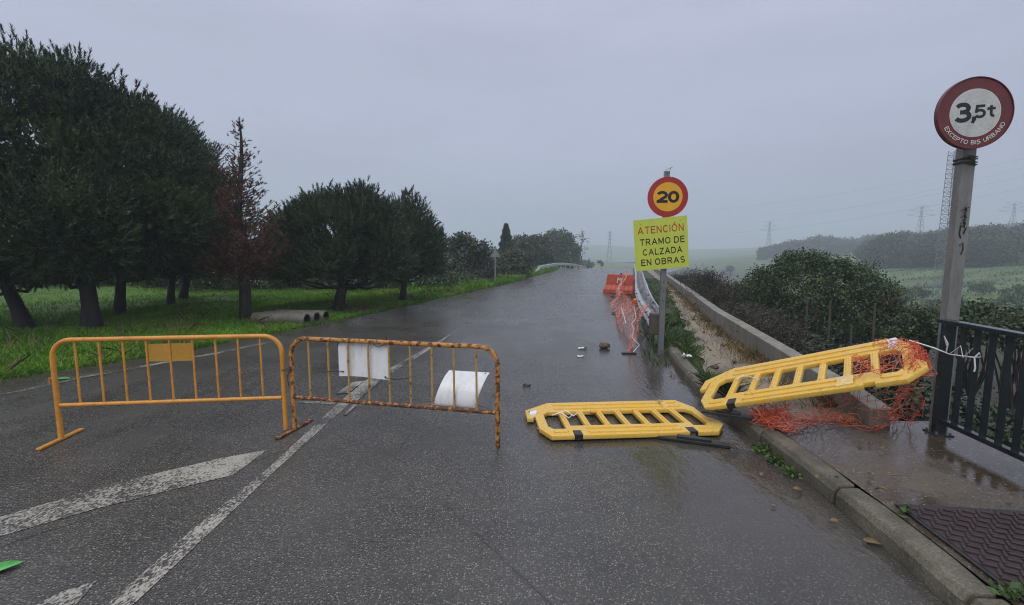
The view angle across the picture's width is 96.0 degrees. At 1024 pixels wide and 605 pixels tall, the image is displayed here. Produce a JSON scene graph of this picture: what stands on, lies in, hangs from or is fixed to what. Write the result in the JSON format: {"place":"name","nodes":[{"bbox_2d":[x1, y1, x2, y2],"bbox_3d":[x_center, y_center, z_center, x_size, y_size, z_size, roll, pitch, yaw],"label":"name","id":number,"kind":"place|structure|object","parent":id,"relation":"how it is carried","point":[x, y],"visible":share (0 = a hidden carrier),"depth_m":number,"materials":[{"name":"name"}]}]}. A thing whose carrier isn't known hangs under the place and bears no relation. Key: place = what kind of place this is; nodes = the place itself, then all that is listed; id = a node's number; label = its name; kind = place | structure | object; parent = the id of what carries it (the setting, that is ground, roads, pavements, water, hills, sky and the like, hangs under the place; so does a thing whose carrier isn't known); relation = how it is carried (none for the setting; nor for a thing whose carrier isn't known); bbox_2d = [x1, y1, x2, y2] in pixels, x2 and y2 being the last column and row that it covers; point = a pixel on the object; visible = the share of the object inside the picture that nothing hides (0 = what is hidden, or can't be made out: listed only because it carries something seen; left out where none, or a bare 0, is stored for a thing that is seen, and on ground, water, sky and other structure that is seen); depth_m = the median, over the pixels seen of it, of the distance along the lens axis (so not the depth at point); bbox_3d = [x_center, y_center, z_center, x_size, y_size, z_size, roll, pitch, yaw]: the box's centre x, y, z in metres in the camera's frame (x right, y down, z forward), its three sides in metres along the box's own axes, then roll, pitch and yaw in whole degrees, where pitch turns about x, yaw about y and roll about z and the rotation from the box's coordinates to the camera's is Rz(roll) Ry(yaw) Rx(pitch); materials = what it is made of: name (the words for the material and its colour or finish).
{"place":"outdoors","nodes":[
{"label":"outdoors","id":0,"kind":"place"},
{"bbox_2d":[0,268,944,604],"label":"road","id":1,"kind":"structure","parent":0,"point":[360,504],"depth_m":3.35,"materials":[{"name":"grey asphalt"}]},
{"bbox_2d":[0,560,22,570],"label":"green leaf","id":2,"kind":"object","parent":1,"relation":"on","point":[6,564],"visible":1,"depth_m":2.50,"materials":[{"name":"green plant"}]},
{"bbox_2d":[37,581,95,604],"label":"hatch stripe","id":3,"kind":"object","parent":1,"relation":"on","point":[73,596],"visible":1,"depth_m":2.29,"materials":[{"name":"paint"}]},
{"bbox_2d":[0,450,265,535],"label":"hatch stripe","id":4,"kind":"object","parent":1,"relation":"on","point":[130,489],"visible":1,"depth_m":3.31,"materials":[{"name":"paint"}]},
{"bbox_2d":[0,341,268,394],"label":"edge line","id":5,"kind":"object","parent":1,"relation":"on","point":[131,368],"visible":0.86,"depth_m":6.76,"materials":[{"name":"paint"}]},
{"bbox_2d":[36,334,287,449],"bbox_3d":[-3.165,0.773,4.278,2.029,0.944,0.470,-1,6,-7],"label":"crowd barrier","id":6,"kind":"object","parent":1,"relation":"on","point":[180,352],"visible":1,"depth_m":4.24,"materials":[{"name":"metal"}]},
{"bbox_2d":[107,330,456,604],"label":"line","id":7,"kind":"object","parent":1,"relation":"on","point":[139,587],"visible":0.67,"depth_m":2.90,"materials":[{"name":"paint"}]},
{"bbox_2d":[336,347,427,414],"bbox_3d":[-1.837,0.979,6.748,0.448,0.001,3.816,0,6,4],"label":"old centre line","id":8,"kind":"object","parent":1,"relation":"on","point":[353,385],"visible":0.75,"depth_m":5.79,"materials":[{"name":"paint"}]},
{"bbox_2d":[275,336,499,448],"bbox_3d":[-1.126,0.795,4.196,2.098,0.920,0.500,1,6,12],"label":"crowd barrier","id":9,"kind":"object","parent":1,"relation":"on","point":[347,341],"visible":1,"depth_m":4.16,"materials":[{"name":"metal"}]},
{"bbox_2d":[323,337,408,379],"bbox_3d":[-1.345,0.504,4.222,0.874,0.400,0.055,1,6,12],"label":"blank sheet","id":10,"kind":"object","parent":9,"relation":"attached to","point":[378,359],"visible":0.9,"depth_m":4.25,"materials":[{"name":"white plastic"}]},
{"bbox_2d":[412,370,492,411],"bbox_3d":[-0.511,0.782,4.163,0.760,0.282,0.238,1,6,12],"label":"blank sheet","id":11,"kind":"object","parent":9,"relation":"on","point":[465,392],"visible":0.94,"depth_m":4.11,"materials":[{"name":"white plastic"}]},
{"bbox_2d":[603,273,634,294],"bbox_3d":[4.603,-0.820,19.532,1.419,0.860,0.480,5,8,40],"label":"water barrier","id":12,"kind":"object","parent":1,"relation":"on","point":[613,282],"visible":0.9,"depth_m":19.43,"materials":[{"name":"red plastic"}]},
{"bbox_2d":[525,400,730,448],"bbox_3d":[1.099,1.185,4.540,1.878,0.073,1.177,0,6,-4],"label":"plastic barrier","id":13,"kind":"object","parent":1,"relation":"on","point":[684,430],"visible":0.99,"depth_m":4.46,"materials":[{"name":"yellow plastic"}]},
{"bbox_2d":[621,298,637,353],"bbox_3d":[1.990,0.403,7.787,0.240,0.946,0.084,0,6,0],"label":"marker stake","id":14,"kind":"object","parent":1,"relation":"on","point":[634,301],"visible":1,"depth_m":7.79,"materials":[{"name":"plastic"}]},
{"bbox_2d":[633,167,688,356],"bbox_3d":[2.382,-0.618,7.439,0.912,3.088,0.153,0,6,3],"label":"roadworks sign","id":15,"kind":"object","parent":1,"relation":"on","point":[661,244],"visible":1,"depth_m":7.34,"materials":[{"name":"metal"}]},
{"bbox_2d":[751,442,770,454],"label":"kerb weed","id":16,"kind":"object","parent":1,"relation":"on","point":[764,447],"visible":0.94,"depth_m":3.96,"materials":[{"name":"green plant"}]},
{"bbox_2d":[758,453,784,468],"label":"kerb weed","id":17,"kind":"object","parent":1,"relation":"on","point":[779,460],"visible":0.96,"depth_m":3.74,"materials":[{"name":"green plant"}]},
{"bbox_2d":[782,463,802,479],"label":"kerb weed","id":18,"kind":"object","parent":1,"relation":"on","point":[791,468],"visible":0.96,"depth_m":3.52,"materials":[{"name":"green plant"}]},
{"bbox_2d":[0,245,1023,604],"bbox_3d":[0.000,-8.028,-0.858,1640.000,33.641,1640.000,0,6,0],"label":"ground","id":19,"kind":"structure","parent":0,"point":[740,261],"depth_m":55.89,"materials":[{"name":"green plant"}]},
{"bbox_2d":[0,59,148,328],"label":"pine tree","id":20,"kind":"object","parent":19,"relation":"on","point":[21,316],"visible":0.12,"depth_m":9.23,"materials":[{"name":"green plant"}]},
{"bbox_2d":[0,23,225,328],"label":"pine tree","id":21,"kind":"object","parent":19,"relation":"on","point":[174,195],"visible":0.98,"depth_m":8.60,"materials":[{"name":"green plant"}]},
{"bbox_2d":[36,91,245,313],"bbox_3d":[-9.460,-2.541,12.007,4.340,5.834,4.277,0,6,0],"label":"pine tree","id":22,"kind":"object","parent":19,"relation":"on","point":[119,305],"visible":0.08,"depth_m":12.15,"materials":[{"name":"green plant"}]},
{"bbox_2d":[133,123,244,304],"bbox_3d":[-10.276,-2.610,13.757,4.231,5.537,4.084,3,7,28],"label":"pine tree","id":23,"kind":"object","parent":19,"relation":"on","point":[170,297],"depth_m":14.07,"materials":[{"name":"green plant"}]},
{"bbox_2d":[151,270,233,289],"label":"hedge shrub","id":24,"kind":"object","parent":19,"relation":"on","point":[166,281],"visible":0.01,"depth_m":18.77,"materials":[{"name":"green plant"}]},
{"bbox_2d":[176,269,236,290],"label":"hedge shrub","id":25,"kind":"object","parent":19,"relation":"on","point":[217,286],"visible":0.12,"depth_m":18.52,"materials":[{"name":"green plant"}]},
{"bbox_2d":[161,174,257,299],"bbox_3d":[-9.924,-2.398,14.979,3.547,4.778,3.142,-4,7,-35],"label":"pine tree","id":26,"kind":"object","parent":19,"relation":"on","point":[184,291],"visible":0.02,"depth_m":15.09,"materials":[{"name":"green plant"}]},
{"bbox_2d":[176,116,297,320],"bbox_3d":[-6.428,-1.901,10.786,2.599,4.749,2.643,0,6,0],"label":"dead conifer","id":27,"kind":"object","parent":19,"relation":"on","point":[240,258],"visible":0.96,"depth_m":10.62,"materials":[{"name":"brown plant"}]},
{"bbox_2d":[0,284,480,379],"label":"grass","id":28,"kind":"structure","parent":19,"relation":"on","point":[39,361],"depth_m":10.63,"materials":[{"name":"green plant"}]},
{"bbox_2d":[198,274,303,289],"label":"hedge shrub","id":29,"kind":"object","parent":19,"relation":"on","point":[252,285],"visible":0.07,"depth_m":19.80,"materials":[{"name":"green plant"}]},
{"bbox_2d":[251,312,310,325],"bbox_3d":[-5.455,0.395,10.875,1.350,0.300,0.300,1,6,9],"label":"concrete pipe","id":30,"kind":"object","parent":19,"relation":"on","point":[301,318],"visible":0.83,"depth_m":10.76,"materials":[{"name":"grey concrete"}]},
{"bbox_2d":[264,311,319,323],"bbox_3d":[-5.347,0.365,11.162,1.350,0.300,0.300,1,6,9],"label":"concrete pipe","id":31,"kind":"object","parent":19,"relation":"on","point":[315,316],"visible":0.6,"depth_m":11.12,"materials":[{"name":"grey concrete"}]},
{"bbox_2d":[262,275,328,288],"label":"hedge shrub","id":32,"kind":"object","parent":19,"relation":"on","point":[273,286],"visible":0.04,"depth_m":19.88,"materials":[{"name":"green plant"}]},
{"bbox_2d":[274,309,329,322],"bbox_3d":[-5.239,0.335,11.448,1.350,0.300,0.300,1,6,9],"label":"concrete pipe","id":33,"kind":"object","parent":19,"relation":"on","point":[324,313],"visible":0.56,"depth_m":11.35,"materials":[{"name":"grey concrete"}]},
{"bbox_2d":[299,274,357,289],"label":"hedge shrub","id":34,"kind":"object","parent":19,"relation":"on","point":[316,280],"visible":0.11,"depth_m":19.28,"materials":[{"name":"green plant"}]},
{"bbox_2d":[248,175,427,310],"bbox_3d":[-4.832,-1.623,12.904,4.718,3.960,4.007,0,6,0],"label":"pine tree","id":35,"kind":"object","parent":19,"relation":"on","point":[357,218],"visible":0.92,"depth_m":12.20,"materials":[{"name":"green plant"}]},
{"bbox_2d":[353,262,417,290],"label":"hedge shrub","id":36,"kind":"object","parent":19,"relation":"on","point":[390,285],"visible":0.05,"depth_m":19.75,"materials":[{"name":"green plant"}]},
{"bbox_2d":[356,184,452,299],"bbox_3d":[-3.767,-1.987,15.726,3.574,4.064,3.073,0,6,0],"label":"pine tree","id":37,"kind":"object","parent":19,"relation":"on","point":[427,236],"visible":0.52,"depth_m":15.20,"materials":[{"name":"green plant"}]},
{"bbox_2d":[282,266,558,292],"bbox_3d":[-1.898,-2.217,34.003,7.947,0.561,32.628,2,6,15],"label":"grass strip","id":38,"kind":"object","parent":19,"relation":"on","point":[500,280],"depth_m":22.99,"materials":[{"name":"green plant"}]},
{"bbox_2d":[377,250,472,287],"bbox_3d":[-4.146,-1.545,21.084,4.701,2.344,3.046,5,8,38],"label":"hedge shrub","id":39,"kind":"object","parent":19,"relation":"on","point":[453,278],"visible":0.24,"depth_m":20.48,"materials":[{"name":"green plant"}]},
{"bbox_2d":[430,231,503,280],"bbox_3d":[-2.988,-2.608,26.875,4.112,3.088,4.148,-5,8,-41],"label":"round tree","id":40,"kind":"object","parent":19,"relation":"on","point":[474,253],"visible":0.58,"depth_m":26.18,"materials":[{"name":"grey plant"}]},
{"bbox_2d":[497,223,515,254],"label":"cypress","id":41,"kind":"object","parent":19,"relation":"on","point":[506,242],"visible":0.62,"depth_m":45.20,"materials":[{"name":"green plant"}]},
{"bbox_2d":[479,247,534,276],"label":"roadside bush","id":42,"kind":"object","parent":19,"relation":"on","point":[512,262],"visible":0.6,"depth_m":31.23,"materials":[{"name":"green plant"}]},
{"bbox_2d":[512,232,556,266],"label":"roadside tree","id":43,"kind":"object","parent":19,"relation":"on","point":[540,248],"visible":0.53,"depth_m":48.53,"materials":[{"name":"green plant"}]},
{"bbox_2d":[535,263,586,271],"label":"guardrail","id":44,"kind":"object","parent":19,"relation":"on","point":[553,265],"visible":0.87,"depth_m":49.45,"materials":[{"name":"metal"}]},
{"bbox_2d":[544,227,582,268],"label":"roadside tree","id":45,"kind":"object","parent":19,"relation":"on","point":[570,250],"visible":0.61,"depth_m":72.05,"materials":[{"name":"green plant"}]},
{"bbox_2d":[579,258,603,268],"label":"crest bush","id":46,"kind":"object","parent":19,"relation":"on","point":[588,266],"visible":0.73,"depth_m":95.22,"materials":[{"name":"green plant"}]},
{"bbox_2d":[634,263,658,342],"bbox_3d":[8.841,-2.032,32.560,0.510,0.878,51.561,2,6,14],"label":"guardrail","id":47,"kind":"object","parent":19,"relation":"on","point":[643,295],"visible":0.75,"depth_m":10.63,"materials":[{"name":"metal"}]},
{"bbox_2d":[610,270,648,351],"bbox_3d":[3.284,-0.258,13.744,0.665,1.008,12.256,1,6,12],"label":"safety net","id":48,"kind":"object","parent":47,"relation":"attached to","point":[618,292],"visible":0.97,"depth_m":10.59,"materials":[{"name":"plastic"}]},
{"bbox_2d":[626,289,682,366],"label":"verge weeds","id":49,"kind":"object","parent":19,"relation":"on","point":[667,340],"visible":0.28,"depth_m":8.31,"materials":[{"name":"green plant"}]},
{"bbox_2d":[666,270,704,284],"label":"scrub bush","id":50,"kind":"object","parent":19,"relation":"on","point":[685,276],"visible":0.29,"depth_m":22.93,"materials":[{"name":"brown plant"}]},
{"bbox_2d":[645,277,771,397],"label":"grass tufts","id":51,"kind":"object","parent":19,"relation":"on","point":[707,375],"visible":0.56,"depth_m":8.12,"materials":[{"name":"green plant"}]},
{"bbox_2d":[685,263,734,298],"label":"scrub bush","id":52,"kind":"object","parent":19,"relation":"on","point":[706,284],"visible":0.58,"depth_m":15.38,"materials":[{"name":"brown plant"}]},
{"bbox_2d":[689,279,766,310],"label":"scrub bush","id":53,"kind":"object","parent":19,"relation":"on","point":[715,296],"visible":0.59,"depth_m":13.09,"materials":[{"name":"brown plant"}]},
{"bbox_2d":[694,297,786,319],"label":"scrub bush","id":54,"kind":"object","parent":19,"relation":"on","point":[729,305],"visible":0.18,"depth_m":11.82,"materials":[{"name":"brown plant"}]},
{"bbox_2d":[666,281,836,407],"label":"dry grass","id":55,"kind":"structure","parent":19,"relation":"on","point":[744,350],"depth_m":7.55,"materials":[{"name":"plant"}]},
{"bbox_2d":[701,305,802,325],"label":"scrub bush","id":56,"kind":"object","parent":19,"relation":"on","point":[737,308],"visible":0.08,"depth_m":10.65,"materials":[{"name":"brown plant"}]},
{"bbox_2d":[721,300,816,331],"bbox_3d":[5.482,0.428,10.412,1.990,0.959,2.238,-4,7,-35],"label":"scrub bush","id":57,"kind":"object","parent":19,"relation":"on","point":[756,307],"visible":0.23,"depth_m":10.28,"materials":[{"name":"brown plant"}]},
{"bbox_2d":[654,269,891,425],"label":"wall","id":58,"kind":"structure","parent":19,"relation":"on","point":[770,348],"depth_m":6.52,"materials":[{"name":"concrete"}]},
{"bbox_2d":[719,317,829,352],"bbox_3d":[4.670,0.678,8.272,1.769,0.852,1.990,1,6,9],"label":"scrub bush","id":59,"kind":"object","parent":19,"relation":"on","point":[773,332],"visible":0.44,"depth_m":8.19,"materials":[{"name":"brown plant"}]},
{"bbox_2d":[732,308,816,342],"bbox_3d":[5.195,0.564,9.378,1.856,0.843,2.053,-1,6,-7],"label":"scrub bush","id":60,"kind":"object","parent":19,"relation":"on","point":[772,318],"visible":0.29,"depth_m":9.28,"materials":[{"name":"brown plant"}]},
{"bbox_2d":[765,241,796,259],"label":"hillside oak","id":61,"kind":"object","parent":19,"relation":"on","point":[783,246],"visible":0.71,"depth_m":207.53,"materials":[{"name":"green plant"}]},
{"bbox_2d":[770,335,837,367],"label":"scrub bush","id":62,"kind":"object","parent":19,"relation":"on","point":[800,349],"visible":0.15,"depth_m":7.68,"materials":[{"name":"brown plant"}]},
{"bbox_2d":[794,237,825,254],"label":"hillside oak","id":63,"kind":"object","parent":19,"relation":"on","point":[813,244],"visible":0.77,"depth_m":201.62,"materials":[{"name":"green plant"}]},
{"bbox_2d":[730,245,912,346],"bbox_3d":[8.931,-0.034,13.532,4.161,3.289,4.317,-6,9,-44],"label":"bush","id":64,"kind":"object","parent":19,"relation":"on","point":[851,304],"visible":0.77,"depth_m":12.69,"materials":[{"name":"green plant"}]},
{"bbox_2d":[812,234,836,256],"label":"hillside oak","id":65,"kind":"object","parent":19,"relation":"on","point":[826,241],"visible":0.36,"depth_m":211.50,"materials":[{"name":"green plant"}]},
{"bbox_2d":[795,343,869,374],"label":"scrub bush","id":66,"kind":"object","parent":19,"relation":"on","point":[824,350],"visible":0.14,"depth_m":7.40,"materials":[{"name":"brown plant"}]},
{"bbox_2d":[825,244,848,256],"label":"hillside oak","id":67,"kind":"object","parent":19,"relation":"on","point":[839,249],"visible":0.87,"depth_m":187.73,"materials":[{"name":"green plant"}]},
{"bbox_2d":[667,347,1009,604],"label":"kerb","id":68,"kind":"structure","parent":19,"relation":"on","point":[944,577],"depth_m":2.79,"materials":[{"name":"concrete"}]},
{"bbox_2d":[700,338,928,420],"bbox_3d":[2.709,0.770,4.340,1.878,0.223,0.971,-22,3,40],"label":"plastic barrier","id":69,"kind":"object","parent":68,"relation":"on","point":[821,385],"visible":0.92,"depth_m":4.26,"materials":[{"name":"yellow plastic"}]},
{"bbox_2d":[744,338,937,432],"bbox_3d":[2.902,0.725,4.188,1.386,0.842,0.951,4,7,32],"label":"safety net","id":70,"kind":"object","parent":69,"relation":"on","point":[774,416],"visible":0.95,"depth_m":4.04,"materials":[{"name":"orange plastic"}]},
{"bbox_2d":[836,375,852,392],"bbox_3d":[2.779,0.678,3.835,0.136,0.144,0.199,4,8,36],"label":"tape wrap","id":71,"kind":"object","parent":69,"relation":"attached to","point":[846,380],"visible":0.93,"depth_m":3.80,"materials":[{"name":"beige plastic"}]},
{"bbox_2d":[673,263,1023,321],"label":"field tussocks","id":72,"kind":"object","parent":19,"relation":"on","point":[972,283],"visible":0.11,"depth_m":71.28,"materials":[{"name":"green plant"}]},
{"bbox_2d":[680,276,1023,452],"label":"bank ivy","id":73,"kind":"object","parent":19,"relation":"on","point":[926,408],"visible":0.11,"depth_m":5.52,"materials":[{"name":"green plant"}]},
{"bbox_2d":[852,243,869,261],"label":"hillside oak","id":74,"kind":"object","parent":19,"relation":"on","point":[858,251],"visible":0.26,"depth_m":130.12,"materials":[{"name":"green plant"}]},
{"bbox_2d":[871,303,875,341],"bbox_3d":[7.622,0.905,9.752,0.052,1.794,0.050,3,7,22],"label":"fence post","id":75,"kind":"object","parent":19,"relation":"on","point":[873,325],"visible":0.41,"depth_m":9.69,"materials":[{"name":"grey wood"}]},
{"bbox_2d":[863,244,899,268],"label":"hillside oak","id":76,"kind":"object","parent":19,"relation":"on","point":[885,265],"visible":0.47,"depth_m":104.32,"materials":[{"name":"green plant"}]},
{"bbox_2d":[865,233,907,261],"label":"hillside oak","id":77,"kind":"object","parent":19,"relation":"on","point":[884,239],"visible":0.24,"depth_m":107.72,"materials":[{"name":"green plant"}]},
{"bbox_2d":[865,291,917,366],"bbox_3d":[10.296,0.949,12.649,1.436,2.528,1.213,0,6,0],"label":"reddish bush","id":78,"kind":"object","parent":19,"relation":"on","point":[896,301],"visible":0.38,"depth_m":12.40,"materials":[{"name":"plant"}]},
{"bbox_2d":[868,238,916,266],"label":"hillside oak","id":79,"kind":"object","parent":19,"relation":"on","point":[891,245],"visible":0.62,"depth_m":103.20,"materials":[{"name":"green plant"}]},
{"bbox_2d":[882,236,919,267],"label":"hillside oak","id":80,"kind":"object","parent":19,"relation":"on","point":[905,242],"visible":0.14,"depth_m":104.20,"materials":[{"name":"green plant"}]},
{"bbox_2d":[880,298,940,392],"bbox_3d":[9.322,1.082,10.664,1.341,2.362,1.298,3,7,29],"label":"bank shrub","id":81,"kind":"object","parent":19,"relation":"on","point":[914,324],"visible":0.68,"depth_m":10.47,"materials":[{"name":"green plant"}]},
{"bbox_2d":[901,285,933,299],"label":"field shrub","id":82,"kind":"object","parent":19,"relation":"on","point":[921,292],"visible":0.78,"depth_m":53.91,"materials":[{"name":"green plant"}]},
{"bbox_2d":[894,240,942,268],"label":"hillside oak","id":83,"kind":"object","parent":19,"relation":"on","point":[906,260],"visible":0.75,"depth_m":98.81,"materials":[{"name":"green plant"}]},
{"bbox_2d":[906,301,939,313],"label":"field shrub","id":84,"kind":"object","parent":19,"relation":"on","point":[932,304],"visible":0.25,"depth_m":35.43,"materials":[{"name":"green plant"}]},
{"bbox_2d":[836,221,1023,243],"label":"woodland","id":85,"kind":"object","parent":19,"relation":"on","point":[873,235],"visible":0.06,"depth_m":235.23,"materials":[{"name":"green plant"}]},
{"bbox_2d":[915,229,947,264],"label":"hillside oak","id":86,"kind":"object","parent":19,"relation":"on","point":[934,236],"visible":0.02,"depth_m":106.23,"materials":[{"name":"green plant"}]},
{"bbox_2d":[921,150,955,301],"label":"lattice mast","id":87,"kind":"object","parent":19,"relation":"on","point":[938,254],"visible":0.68,"depth_m":51.52,"materials":[{"name":"metal"}]},
{"bbox_2d":[931,297,1004,403],"bbox_3d":[9.532,1.192,9.682,1.350,2.684,1.213,-4,7,-33],"label":"bank shrub","id":88,"kind":"object","parent":19,"relation":"on","point":[969,312],"visible":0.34,"depth_m":9.48,"materials":[{"name":"green plant"}]},
{"bbox_2d":[929,76,1014,424],"bbox_3d":[3.803,-0.143,4.016,0.573,3.431,0.237,0,6,0],"label":"weight limit sign","id":89,"kind":"object","parent":19,"relation":"on","point":[972,115],"visible":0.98,"depth_m":3.82,"materials":[{"name":"grey metal"}]},
{"bbox_2d":[968,281,997,294],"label":"field shrub","id":90,"kind":"object","parent":19,"relation":"on","point":[982,286],"visible":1,"depth_m":54.01,"materials":[{"name":"green plant"}]},
{"bbox_2d":[965,226,1012,267],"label":"hillside oak","id":91,"kind":"object","parent":19,"relation":"on","point":[992,234],"visible":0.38,"depth_m":88.67,"materials":[{"name":"green plant"}]},
{"bbox_2d":[971,303,1023,430],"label":"bank shrub","id":92,"kind":"object","parent":19,"relation":"on","point":[1007,319],"visible":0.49,"depth_m":8.62,"materials":[{"name":"green plant"}]},
{"bbox_2d":[979,293,1023,309],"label":"field shrub","id":93,"kind":"object","parent":19,"relation":"on","point":[1006,299],"visible":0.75,"depth_m":42.22,"materials":[{"name":"green plant"}]},
{"bbox_2d":[982,222,1020,234],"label":"hillside oak","id":94,"kind":"object","parent":19,"relation":"on","point":[998,227],"visible":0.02,"depth_m":102.10,"materials":[{"name":"green plant"}]},
{"bbox_2d":[997,284,1023,299],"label":"field shrub","id":95,"kind":"object","parent":19,"relation":"on","point":[1017,288],"visible":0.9,"depth_m":48.94,"materials":[{"name":"green plant"}]},
{"bbox_2d":[0,0,1023,249],"label":"sky","id":96,"kind":"structure","parent":0,"point":[533,117],"materials":[{"name":"grey"}]},
{"bbox_2d":[646,270,853,420],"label":"path","id":97,"kind":"structure","parent":0,"point":[724,360],"depth_m":6.69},
{"bbox_2d":[771,421,1023,604],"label":"pavement","id":98,"kind":"structure","parent":0,"point":[959,469],"depth_m":3.42,"materials":[{"name":"grey concrete"}]},
{"bbox_2d":[898,503,911,519],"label":"kerb weed","id":99,"kind":"object","parent":98,"relation":"on","point":[904,511],"visible":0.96,"depth_m":2.79,"materials":[{"name":"green plant"}]},
{"bbox_2d":[895,504,1023,602],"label":"paving tiles","id":100,"kind":"object","parent":98,"relation":"on","point":[989,543],"visible":1,"depth_m":2.56,"materials":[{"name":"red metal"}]},
{"bbox_2d":[922,319,1023,461],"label":"railing","id":101,"kind":"object","parent":98,"relation":"on","point":[940,422],"visible":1,"depth_m":3.67,"materials":[{"name":"black metal"}]},
{"bbox_2d":[909,336,980,371],"bbox_3d":[3.624,0.406,3.848,0.191,0.236,0.446,-4,7,-30],"label":"tape strip","id":102,"kind":"object","parent":101,"relation":"attached to","point":[947,344],"visible":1,"depth_m":3.82,"materials":[{"name":"white plastic"}]},
{"bbox_2d":[987,578,1023,600],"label":"kerb weed","id":103,"kind":"object","parent":98,"relation":"on","point":[1013,587],"visible":0.97,"depth_m":2.12,"materials":[{"name":"green plant"}]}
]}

